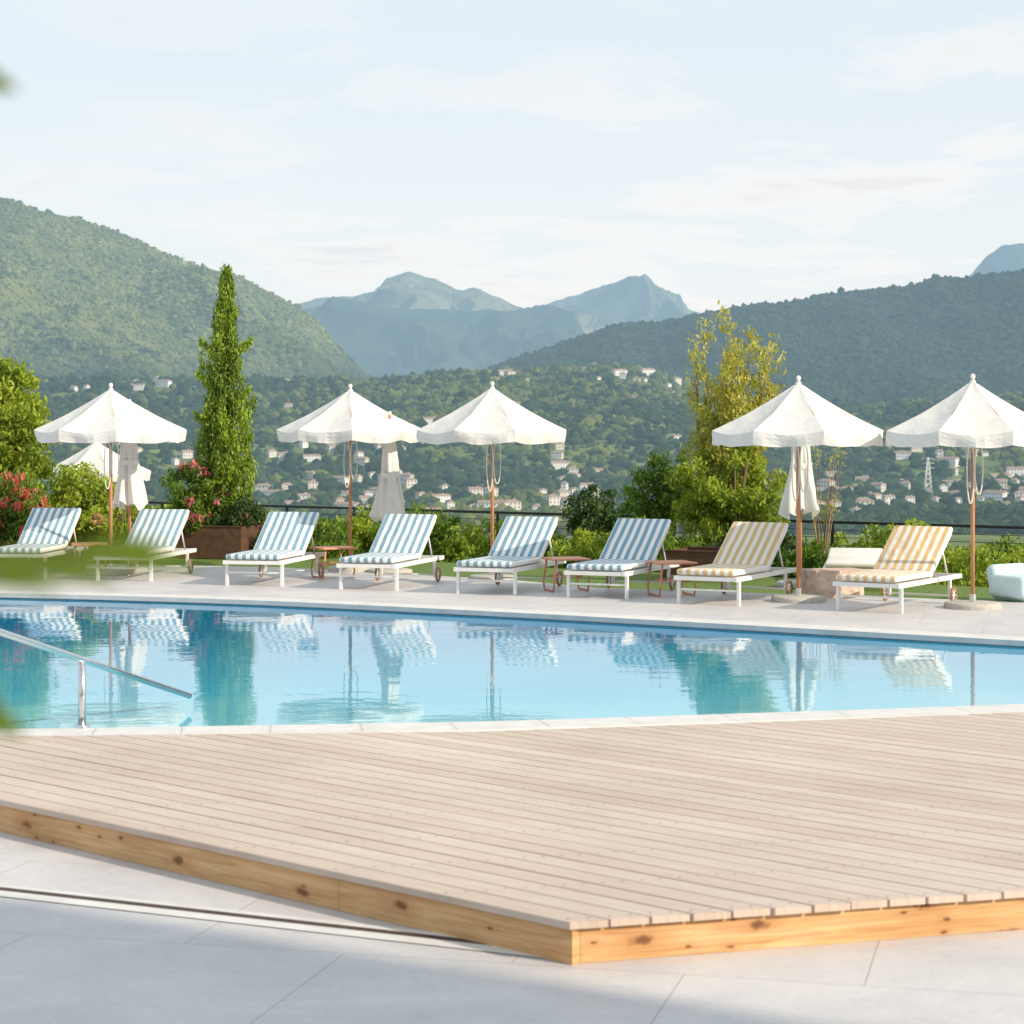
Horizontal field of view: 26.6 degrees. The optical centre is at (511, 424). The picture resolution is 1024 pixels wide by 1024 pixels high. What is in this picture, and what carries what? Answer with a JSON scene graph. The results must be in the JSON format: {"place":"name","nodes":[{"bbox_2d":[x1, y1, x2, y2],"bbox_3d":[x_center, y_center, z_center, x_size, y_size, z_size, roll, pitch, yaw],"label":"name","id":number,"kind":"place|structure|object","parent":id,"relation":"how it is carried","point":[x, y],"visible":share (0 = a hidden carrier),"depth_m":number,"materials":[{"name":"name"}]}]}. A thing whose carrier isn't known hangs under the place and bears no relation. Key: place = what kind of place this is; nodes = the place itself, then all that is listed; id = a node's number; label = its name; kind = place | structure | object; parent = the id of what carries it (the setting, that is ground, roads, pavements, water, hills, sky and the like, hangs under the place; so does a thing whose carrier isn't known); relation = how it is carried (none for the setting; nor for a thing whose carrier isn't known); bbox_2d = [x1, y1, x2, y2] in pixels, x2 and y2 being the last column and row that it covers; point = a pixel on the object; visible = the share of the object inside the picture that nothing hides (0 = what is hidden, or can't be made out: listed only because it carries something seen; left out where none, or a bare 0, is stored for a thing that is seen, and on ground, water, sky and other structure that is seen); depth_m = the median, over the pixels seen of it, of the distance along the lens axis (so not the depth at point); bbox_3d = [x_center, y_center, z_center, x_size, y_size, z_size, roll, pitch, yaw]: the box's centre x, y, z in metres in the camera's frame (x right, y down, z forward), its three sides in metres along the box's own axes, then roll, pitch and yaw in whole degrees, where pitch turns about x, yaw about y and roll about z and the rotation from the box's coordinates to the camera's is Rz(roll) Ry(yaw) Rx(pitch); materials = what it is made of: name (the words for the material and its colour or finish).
{"place":"outdoors","nodes":[
{"label":"outdoors","id":0,"kind":"place"},
{"bbox_2d":[0,197,366,378],"bbox_3d":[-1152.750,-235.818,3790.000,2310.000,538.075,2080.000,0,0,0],"label":"mountain hillside","id":1,"kind":"structure","parent":0,"point":[318,364],"depth_m":3550.28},
{"bbox_2d":[0,198,374,378],"bbox_3d":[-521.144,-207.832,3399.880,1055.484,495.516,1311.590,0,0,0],"label":"forest canopy","id":2,"kind":"object","parent":1,"relation":"on","point":[118,365],"visible":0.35,"depth_m":3587.85,"materials":[{"name":"green plant"}]},
{"bbox_2d":[302,296,583,376],"bbox_3d":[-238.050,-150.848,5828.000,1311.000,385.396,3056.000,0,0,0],"label":"distant mountain","id":3,"kind":"structure","parent":0,"point":[375,339],"depth_m":5329.69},
{"bbox_2d":[299,272,617,333],"bbox_3d":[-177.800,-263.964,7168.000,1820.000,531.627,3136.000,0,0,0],"label":"distant mountain","id":4,"kind":"structure","parent":0,"point":[408,290],"depth_m":6946.26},
{"bbox_2d":[0,563,1023,1023],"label":"pavement","id":5,"kind":"structure","parent":0,"point":[62,963],"depth_m":7.44,"materials":[{"name":"concrete"}]},
{"bbox_2d":[0,508,85,577],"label":"sun lounger","id":6,"kind":"object","parent":5,"relation":"on","point":[48,529],"visible":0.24,"depth_m":27.13,"materials":[{"name":"fabric"}]},
{"bbox_2d":[0,73,198,737],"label":"garden plant","id":7,"kind":"object","parent":5,"relation":"on","point":[17,567],"visible":1,"depth_m":1.00,"materials":[{"name":"green plant"}]},
{"bbox_2d":[34,383,186,575],"bbox_3d":[-4.934,0.670,26.597,1.747,2.360,1.724,0,0,-37],"label":"patio umbrella","id":8,"kind":"object","parent":5,"relation":"on","point":[110,416],"visible":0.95,"depth_m":26.14,"materials":[{"name":"white fabric"}]},
{"bbox_2d":[113,399,148,571],"bbox_3d":[-4.840,0.775,27.400,0.570,2.190,0.570,0,0,-45],"label":"folded umbrella","id":9,"kind":"object","parent":5,"relation":"on","point":[130,489],"visible":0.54,"depth_m":27.31,"materials":[{"name":"white fabric"}]},
{"bbox_2d":[96,509,196,580],"bbox_3d":[-4.453,1.456,26.378,0.776,0.788,1.780,0,0,9],"label":"sun lounger","id":10,"kind":"object","parent":5,"relation":"on","point":[166,526],"visible":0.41,"depth_m":26.77,"materials":[{"name":"white paint"}]},
{"bbox_2d":[0,884,542,957],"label":"slot drain","id":11,"kind":"object","parent":5,"relation":"on","point":[256,920],"visible":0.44,"depth_m":8.09,"materials":[{"name":"metal"}]},
{"bbox_2d":[223,512,324,585],"bbox_3d":[-2.785,1.456,25.571,0.776,0.788,1.780,0,0,12],"label":"sun lounger","id":12,"kind":"object","parent":5,"relation":"on","point":[284,538],"visible":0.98,"depth_m":25.77,"materials":[{"name":"multicoloured paint"}]},
{"bbox_2d":[309,546,356,578],"bbox_3d":[-2.160,1.662,26.100,0.440,0.367,0.440,0,0,-29],"label":"side table","id":13,"kind":"object","parent":5,"relation":"on","point":[339,548],"visible":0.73,"depth_m":25.99,"materials":[{"name":"wood"}]},
{"bbox_2d":[276,384,419,571],"bbox_3d":[-2.043,0.670,27.300,1.728,2.360,1.758,0,0,-28],"label":"patio umbrella","id":14,"kind":"object","parent":5,"relation":"on","point":[349,415],"visible":0.88,"depth_m":26.83,"materials":[{"name":"white fabric"}]},
{"bbox_2d":[336,514,443,590],"bbox_3d":[-1.385,1.456,24.956,0.776,0.788,1.780,0,0,16],"label":"sun lounger","id":15,"kind":"object","parent":5,"relation":"on","point":[400,540],"visible":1,"depth_m":25.16,"materials":[{"name":"white paint"}]},
{"bbox_2d":[416,381,565,581],"bbox_3d":[-0.234,0.670,25.705,1.745,2.360,1.737,0,0,-39],"label":"patio umbrella","id":16,"kind":"object","parent":5,"relation":"on","point":[492,416],"visible":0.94,"depth_m":25.23,"materials":[{"name":"white fabric"}]},
{"bbox_2d":[454,516,565,594],"bbox_3d":[-0.006,1.456,24.286,0.776,0.788,1.780,0,0,20],"label":"sun lounger","id":17,"kind":"object","parent":5,"relation":"on","point":[521,543],"visible":0.98,"depth_m":24.47,"materials":[{"name":"multicoloured paint"}]},
{"bbox_2d":[0,712,1023,964],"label":"wooden deck","id":18,"kind":"structure","parent":5,"relation":"on","point":[572,846],"depth_m":9.27,"materials":[{"name":"brown wood"}]},
{"bbox_2d":[0,628,191,728],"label":"pool handrail","id":19,"kind":"object","parent":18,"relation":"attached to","point":[82,661],"visible":1,"depth_m":13.10,"materials":[{"name":"metal"}]},
{"bbox_2d":[0,590,1023,735],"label":"pool coping","id":20,"kind":"object","parent":5,"relation":"on","point":[475,726],"visible":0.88,"depth_m":14.10,"materials":[{"name":"stone"}]},
{"bbox_2d":[0,597,1023,647],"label":"pool basin","id":21,"kind":"object","parent":5,"relation":"in","point":[530,618],"visible":0.08,"depth_m":21.01,"materials":[{"name":"tile"}]},
{"bbox_2d":[541,556,590,591],"bbox_3d":[0.600,1.662,24.000,0.440,0.367,0.440,0,0,-17],"label":"side table","id":22,"kind":"object","parent":5,"relation":"on","point":[569,558],"visible":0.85,"depth_m":23.87,"materials":[{"name":"wood"}]},
{"bbox_2d":[564,518,678,599],"bbox_3d":[1.218,1.456,23.719,0.776,0.788,1.780,0,0,23],"label":"sun lounger","id":23,"kind":"object","parent":5,"relation":"on","point":[632,546],"visible":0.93,"depth_m":23.90,"materials":[{"name":"white paint"}]},
{"bbox_2d":[646,560,697,596],"bbox_3d":[1.720,1.662,23.350,0.440,0.367,0.440,0,0,-17],"label":"side table","id":24,"kind":"object","parent":5,"relation":"on","point":[669,562],"visible":0.85,"depth_m":23.24,"materials":[{"name":"wood"}]},
{"bbox_2d":[674,522,795,605],"bbox_3d":[2.381,1.456,22.889,0.776,0.788,1.780,0,0,28],"label":"sun lounger","id":25,"kind":"object","parent":5,"relation":"on","point":[748,551],"visible":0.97,"depth_m":23.06,"materials":[{"name":"white paint"}]},
{"bbox_2d":[712,375,883,603],"bbox_3d":[2.989,0.670,22.592,1.738,2.360,1.740,0,0,14],"label":"patio umbrella","id":26,"kind":"object","parent":5,"relation":"on","point":[798,414],"visible":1,"depth_m":22.15,"materials":[{"name":"white fabric"}]},
{"bbox_2d":[801,567,863,597],"bbox_3d":[3.450,1.705,23.300,0.629,0.298,0.429,0,0,-17],"label":"stone block","id":27,"kind":"object","parent":5,"relation":"on","point":[817,581],"depth_m":23.10,"materials":[{"name":"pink stone"}]},
{"bbox_2d":[823,548,882,569],"bbox_3d":[4.005,1.705,25.276,0.776,0.429,1.780,0,0,10],"label":"cushion","id":28,"kind":"object","parent":27,"relation":"on","point":[864,558],"visible":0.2,"depth_m":25.09,"materials":[{"name":"white fabric"}]},
{"bbox_2d":[833,525,961,613],"bbox_3d":[3.935,1.456,22.009,0.776,0.788,1.780,0,0,31],"label":"sun lounger","id":29,"kind":"object","parent":5,"relation":"on","point":[909,556],"visible":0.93,"depth_m":22.17,"materials":[{"name":"white paint"}]},
{"bbox_2d":[885,374,1023,609],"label":"patio umbrella","id":30,"kind":"object","parent":5,"relation":"on","point":[973,415],"visible":1,"depth_m":21.39,"materials":[{"name":"white fabric"}]},
{"bbox_2d":[0,599,1023,728],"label":"pool water","id":31,"kind":"structure","parent":0,"point":[229,665],"depth_m":16.77,"materials":[{"name":"liquid"}]},
{"bbox_2d":[0,0,1023,312],"label":"sky","id":32,"kind":"structure","parent":0,"point":[523,153],"materials":[{"name":"white"}]},
{"bbox_2d":[22,371,1023,570],"bbox_3d":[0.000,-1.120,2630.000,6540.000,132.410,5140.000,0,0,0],"label":"valley terrain","id":33,"kind":"structure","parent":0,"point":[988,461],"depth_m":1888.43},
{"bbox_2d":[155,379,171,386],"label":"village house","id":34,"kind":"structure","parent":33,"relation":"on","point":[163,383],"depth_m":2393.47,"materials":[{"name":"tile"}]},
{"bbox_2d":[180,449,192,457],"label":"village house","id":35,"kind":"structure","parent":33,"relation":"on","point":[188,453],"depth_m":1852.19,"materials":[{"name":"tile"}]},
{"bbox_2d":[253,483,272,491],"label":"village house","id":36,"kind":"structure","parent":33,"relation":"on","point":[261,487],"depth_m":1676.24,"materials":[{"name":"paint"}]},
{"bbox_2d":[302,454,320,461],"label":"village house","id":37,"kind":"structure","parent":33,"relation":"on","point":[310,457],"depth_m":1872.55,"materials":[{"name":"paint"}]},
{"bbox_2d":[334,501,358,506],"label":"village house","id":38,"kind":"structure","parent":33,"relation":"on","point":[341,503],"depth_m":1539.12,"materials":[{"name":"paint"}]},
{"bbox_2d":[355,456,368,464],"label":"village house","id":39,"kind":"structure","parent":33,"relation":"on","point":[362,460],"depth_m":1852.17,"materials":[{"name":"paint"}]},
{"bbox_2d":[402,477,417,487],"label":"village house","id":40,"kind":"structure","parent":33,"relation":"on","point":[409,482],"depth_m":1701.99,"materials":[{"name":"paint"}]},
{"bbox_2d":[429,493,450,501],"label":"village house","id":41,"kind":"structure","parent":33,"relation":"on","point":[443,497],"depth_m":1610.29,"materials":[{"name":"paint"}]},
{"bbox_2d":[466,486,483,495],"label":"village house","id":42,"kind":"structure","parent":33,"relation":"on","point":[475,490],"depth_m":1650.29,"materials":[{"name":"paint"}]},
{"bbox_2d":[477,499,507,507],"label":"village house","id":43,"kind":"structure","parent":33,"relation":"on","point":[487,503],"depth_m":1547.45,"materials":[{"name":"paint"}]},
{"bbox_2d":[506,499,520,509],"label":"village house","id":44,"kind":"structure","parent":33,"relation":"on","point":[514,503],"depth_m":1557.27,"materials":[{"name":"paint"}]},
{"bbox_2d":[6,361,1023,534],"bbox_3d":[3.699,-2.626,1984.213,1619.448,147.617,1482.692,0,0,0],"label":"distant tree mass","id":45,"kind":"object","parent":33,"relation":"on","point":[520,475],"visible":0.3,"depth_m":1867.64,"materials":[{"name":"green plant"}]},
{"bbox_2d":[21,405,1023,534],"bbox_3d":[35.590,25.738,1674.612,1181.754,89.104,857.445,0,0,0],"label":"distant tree mass","id":46,"kind":"object","parent":33,"relation":"on","point":[1017,460],"visible":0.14,"depth_m":1836.20,"materials":[{"name":"green plant"}]},
{"bbox_2d":[24,360,1023,455],"bbox_3d":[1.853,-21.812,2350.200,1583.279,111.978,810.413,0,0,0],"label":"distant tree mass","id":47,"kind":"object","parent":33,"relation":"on","point":[541,392],"visible":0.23,"depth_m":2295.33,"materials":[{"name":"green plant"}]},
{"bbox_2d":[543,493,560,505],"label":"village house","id":48,"kind":"structure","parent":33,"relation":"on","point":[553,499],"depth_m":1591.06,"materials":[{"name":"paint"}]},
{"bbox_2d":[550,450,563,459],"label":"village house","id":49,"kind":"structure","parent":33,"relation":"on","point":[559,454],"depth_m":1862.79,"materials":[{"name":"tile"}]},
{"bbox_2d":[549,460,570,468],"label":"village house","id":50,"kind":"structure","parent":33,"relation":"on","point":[559,464],"depth_m":1832.16,"materials":[{"name":"paint"}]},
{"bbox_2d":[555,489,569,498],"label":"village house","id":51,"kind":"structure","parent":33,"relation":"on","point":[564,493],"depth_m":1634.06,"materials":[{"name":"paint"}]},
{"bbox_2d":[817,478,834,489],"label":"village house","id":52,"kind":"structure","parent":33,"relation":"on","point":[823,483],"depth_m":1767.95,"materials":[{"name":"paint"}]},
{"bbox_2d":[855,497,873,504],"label":"village house","id":53,"kind":"structure","parent":33,"relation":"on","point":[866,501],"depth_m":1566.10,"materials":[{"name":"paint"}]},
{"bbox_2d":[871,482,885,491],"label":"village house","id":54,"kind":"structure","parent":33,"relation":"on","point":[881,486],"depth_m":1693.09,"materials":[{"name":"paint"}]},
{"bbox_2d":[882,494,895,504],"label":"village house","id":55,"kind":"structure","parent":33,"relation":"on","point":[886,498],"depth_m":1595.70,"materials":[{"name":"paint"}]},
{"bbox_2d":[894,451,910,459],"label":"village house","id":56,"kind":"structure","parent":33,"relation":"on","point":[901,455],"depth_m":1917.48,"materials":[{"name":"tile"}]},
{"bbox_2d":[922,457,933,496],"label":"electricity pylon","id":57,"kind":"object","parent":33,"relation":"on","point":[927,469],"visible":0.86,"depth_m":1649.21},
{"bbox_2d":[938,456,959,466],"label":"village house","id":58,"kind":"structure","parent":33,"relation":"on","point":[954,461],"depth_m":1890.16,"materials":[{"name":"paint"}]},
{"bbox_2d":[983,490,1008,500],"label":"village house","id":59,"kind":"structure","parent":33,"relation":"on","point":[997,495],"depth_m":1623.39,"materials":[{"name":"paint"}]},
{"bbox_2d":[1005,466,1023,476],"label":"village house","id":60,"kind":"structure","parent":33,"relation":"on","point":[1013,471],"depth_m":1857.84,"materials":[{"name":"paint"}]},
{"bbox_2d":[86,551,1010,601],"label":"lawn","id":61,"kind":"structure","parent":0,"point":[447,570],"depth_m":25.87,"materials":[{"name":"green plant"}]},
{"bbox_2d":[0,356,62,545],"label":"laurel tree","id":62,"kind":"object","parent":61,"relation":"on","point":[22,413],"visible":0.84,"depth_m":30.02,"materials":[{"name":"green plant"}]},
{"bbox_2d":[0,469,62,546],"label":"oleander shrub","id":63,"kind":"object","parent":61,"relation":"on","point":[18,497],"visible":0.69,"depth_m":28.61,"materials":[{"name":"green plant"}]},
{"bbox_2d":[20,461,148,545],"bbox_3d":[-6.049,1.221,29.954,1.692,1.427,1.551,0,0,37],"label":"laurel bush","id":64,"kind":"object","parent":61,"relation":"on","point":[70,487],"visible":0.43,"depth_m":29.73,"materials":[{"name":"green plant"}]},
{"bbox_2d":[42,443,150,487],"bbox_3d":[-6.950,1.390,36.202,1.746,2.360,1.733,0,0,1],"label":"patio umbrella","id":65,"kind":"object","parent":61,"relation":"on","point":[92,453],"visible":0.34,"depth_m":35.85,"materials":[{"name":"white fabric"}]},
{"bbox_2d":[69,491,148,545],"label":"oleander shrub","id":66,"kind":"object","parent":61,"relation":"on","point":[94,525],"visible":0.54,"depth_m":29.37,"materials":[{"name":"green plant"}]},
{"bbox_2d":[135,500,272,523],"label":"hedge shrub","id":67,"kind":"object","parent":61,"relation":"on","point":[164,507],"visible":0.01,"depth_m":39.65,"materials":[{"name":"green plant"}]},
{"bbox_2d":[175,523,263,558],"bbox_3d":[-4.120,1.642,30.600,1.000,0.456,0.945,0,0,14],"label":"corten planter","id":68,"kind":"object","parent":61,"relation":"on","point":[215,542],"visible":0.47,"depth_m":30.15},
{"bbox_2d":[158,458,231,535],"bbox_3d":[-4.431,1.016,30.349,0.891,1.096,0.813,0,0,-41],"label":"oleander shrub","id":69,"kind":"object","parent":68,"relation":"in","point":[191,503],"visible":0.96,"depth_m":30.23,"materials":[{"name":"green plant"}]},
{"bbox_2d":[193,263,258,526],"bbox_3d":[-4.041,-0.343,30.601,0.961,3.887,0.982,0,0,0],"label":"cypress tree","id":70,"kind":"object","parent":68,"relation":"in","point":[226,464],"visible":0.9,"depth_m":30.45,"materials":[{"name":"green plant"}]},
{"bbox_2d":[203,494,265,527],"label":"oleander shrub","id":71,"kind":"object","parent":68,"relation":"in","point":[246,512],"visible":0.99,"depth_m":30.25,"materials":[{"name":"green plant"}]},
{"bbox_2d":[249,516,358,558],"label":"hedge shrub","id":72,"kind":"object","parent":61,"relation":"on","point":[322,527],"visible":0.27,"depth_m":30.42,"materials":[{"name":"green plant"}]},
{"bbox_2d":[314,514,377,556],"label":"hedge shrub","id":73,"kind":"object","parent":61,"relation":"on","point":[321,537],"visible":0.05,"depth_m":37.44,"materials":[{"name":"green plant"}]},
{"bbox_2d":[329,502,381,556],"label":"hedge shrub","id":74,"kind":"object","parent":61,"relation":"on","point":[363,528],"visible":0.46,"depth_m":31.07,"materials":[{"name":"green plant"}]},
{"bbox_2d":[367,411,411,572],"bbox_3d":[-1.530,0.852,27.100,0.570,2.037,0.570,0,0,18],"label":"folded umbrella","id":75,"kind":"object","parent":61,"relation":"on","point":[389,498],"visible":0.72,"depth_m":27.00,"materials":[{"name":"white fabric"}]},
{"bbox_2d":[407,501,462,561],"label":"hedge shrub","id":76,"kind":"object","parent":61,"relation":"on","point":[442,528],"visible":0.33,"depth_m":30.41,"materials":[{"name":"green plant"}]},
{"bbox_2d":[438,515,508,562],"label":"hedge shrub","id":77,"kind":"object","parent":61,"relation":"on","point":[470,538],"visible":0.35,"depth_m":30.14,"materials":[{"name":"green plant"}]},
{"bbox_2d":[426,520,569,561],"bbox_3d":[-0.529,2.179,36.412,3.335,1.217,2.112,0,0,0],"label":"hedge shrub","id":78,"kind":"object","parent":61,"relation":"on","point":[454,528],"visible":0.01,"depth_m":36.33,"materials":[{"name":"green plant"}]},
{"bbox_2d":[50,499,1023,571],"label":"terrace fence","id":79,"kind":"object","parent":61,"relation":"on","point":[497,519],"visible":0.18,"depth_m":32.46,"materials":[{"name":"black metal"}]},
{"bbox_2d":[494,529,596,567],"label":"hedge shrub","id":80,"kind":"object","parent":61,"relation":"on","point":[554,537],"visible":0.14,"depth_m":29.38,"materials":[{"name":"green plant"}]},
{"bbox_2d":[547,527,610,567],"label":"hedge shrub","id":81,"kind":"object","parent":61,"relation":"on","point":[592,548],"visible":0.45,"depth_m":28.46,"materials":[{"name":"green plant"}]},
{"bbox_2d":[558,483,627,546],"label":"laurel bush","id":82,"kind":"object","parent":61,"relation":"on","point":[595,514],"visible":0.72,"depth_m":32.02,"materials":[{"name":"green plant"}]},
{"bbox_2d":[616,448,699,571],"bbox_3d":[2.081,1.357,29.812,1.289,2.078,1.130,0,0,0],"label":"laurel bush","id":83,"kind":"object","parent":61,"relation":"on","point":[664,496],"visible":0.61,"depth_m":29.66,"materials":[{"name":"green plant"}]},
{"bbox_2d":[632,515,704,571],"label":"hedge shrub","id":84,"kind":"object","parent":61,"relation":"on","point":[670,542],"visible":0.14,"depth_m":27.82,"materials":[{"name":"green plant"}]},
{"bbox_2d":[661,546,720,577],"bbox_3d":[2.420,1.692,26.300,0.970,0.356,0.845,0,0,26],"label":"corten planter","id":85,"kind":"object","parent":61,"relation":"on","point":[700,555],"visible":0.32,"depth_m":26.02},
{"bbox_2d":[685,331,705,546],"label":"bare shrub","id":86,"kind":"object","parent":61,"relation":"on","point":[695,381],"visible":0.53,"depth_m":28.89,"materials":[{"name":"green plant"}]},
{"bbox_2d":[663,446,790,546],"bbox_3d":[2.819,1.183,28.327,1.687,1.980,1.442,0,0,0],"label":"photinia bush","id":87,"kind":"object","parent":61,"relation":"on","point":[707,493],"visible":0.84,"depth_m":28.16,"materials":[{"name":"green plant"}]},
{"bbox_2d":[680,300,786,544],"bbox_3d":[2.930,0.048,28.646,1.499,3.423,1.348,0,0,25],"label":"willow tree","id":88,"kind":"object","parent":61,"relation":"on","point":[727,411],"visible":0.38,"depth_m":28.44,"materials":[{"name":"green plant"}]},
{"bbox_2d":[678,530,807,576],"bbox_3d":[3.626,2.143,33.814,2.482,1.283,1.897,0,0,-26],"label":"hedge shrub","id":89,"kind":"object","parent":61,"relation":"on","point":[718,544],"depth_m":33.74,"materials":[{"name":"green plant"}]},
{"bbox_2d":[768,529,804,577],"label":"hedge shrub","id":90,"kind":"object","parent":61,"relation":"on","point":[786,541],"visible":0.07,"depth_m":28.12,"materials":[{"name":"green plant"}]},
{"bbox_2d":[776,446,819,587],"bbox_3d":[3.330,0.775,25.000,0.570,2.190,0.570,0,0,-23],"label":"folded umbrella","id":91,"kind":"object","parent":61,"relation":"on","point":[808,503],"visible":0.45,"depth_m":24.89,"materials":[{"name":"white fabric"}]},
{"bbox_2d":[771,538,850,577],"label":"hedge shrub","id":92,"kind":"object","parent":61,"relation":"on","point":[811,549],"visible":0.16,"depth_m":27.52,"materials":[{"name":"green plant"}]},
{"bbox_2d":[811,446,846,554],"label":"bare shrub","id":93,"kind":"object","parent":61,"relation":"on","point":[826,532],"visible":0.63,"depth_m":28.86,"materials":[{"name":"green plant"}]},
{"bbox_2d":[782,531,934,583],"bbox_3d":[5.395,2.197,32.654,2.834,1.223,1.729,0,0,0],"label":"hedge shrub","id":94,"kind":"object","parent":61,"relation":"on","point":[843,540],"visible":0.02,"depth_m":32.57,"materials":[{"name":"green plant"}]},
{"bbox_2d":[846,518,950,564],"bbox_3d":[4.883,1.645,26.994,1.199,0.985,1.247,0,0,40],"label":"hedge shrub","id":95,"kind":"object","parent":61,"relation":"on","point":[885,533],"visible":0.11,"depth_m":26.95,"materials":[{"name":"green plant"}]},
{"bbox_2d":[928,542,1023,586],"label":"hedge shrub","id":96,"kind":"object","parent":61,"relation":"on","point":[961,563],"visible":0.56,"depth_m":26.01,"materials":[{"name":"green plant"}]},
{"bbox_2d":[939,532,1023,583],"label":"hedge shrub","id":97,"kind":"object","parent":61,"relation":"on","point":[996,546],"visible":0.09,"depth_m":31.38,"materials":[{"name":"green plant"}]},
{"bbox_2d":[986,563,1023,601],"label":"pouf","id":98,"kind":"object","parent":61,"relation":"on","point":[1006,582],"visible":1,"depth_m":22.70,"materials":[{"name":"white fabric"}]},
{"bbox_2d":[546,274,698,322],"bbox_3d":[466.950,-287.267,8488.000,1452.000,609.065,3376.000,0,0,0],"label":"distant mountain","id":99,"kind":"structure","parent":0,"point":[644,297],"depth_m":8226.74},
{"bbox_2d":[503,273,1023,404],"bbox_3d":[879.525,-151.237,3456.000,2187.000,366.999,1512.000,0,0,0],"label":"mountain hillside","id":100,"kind":"structure","parent":0,"point":[889,309],"depth_m":3369.25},
{"bbox_2d":[480,268,1023,404],"bbox_3d":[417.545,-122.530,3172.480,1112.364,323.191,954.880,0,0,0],"label":"forest canopy","id":101,"kind":"object","parent":100,"relation":"on","point":[926,387],"visible":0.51,"depth_m":3338.33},
{"bbox_2d":[969,243,1023,276],"bbox_3d":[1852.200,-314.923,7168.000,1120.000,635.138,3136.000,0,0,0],"label":"distant mountain","id":102,"kind":"structure","parent":0,"point":[1005,258],"depth_m":7445.58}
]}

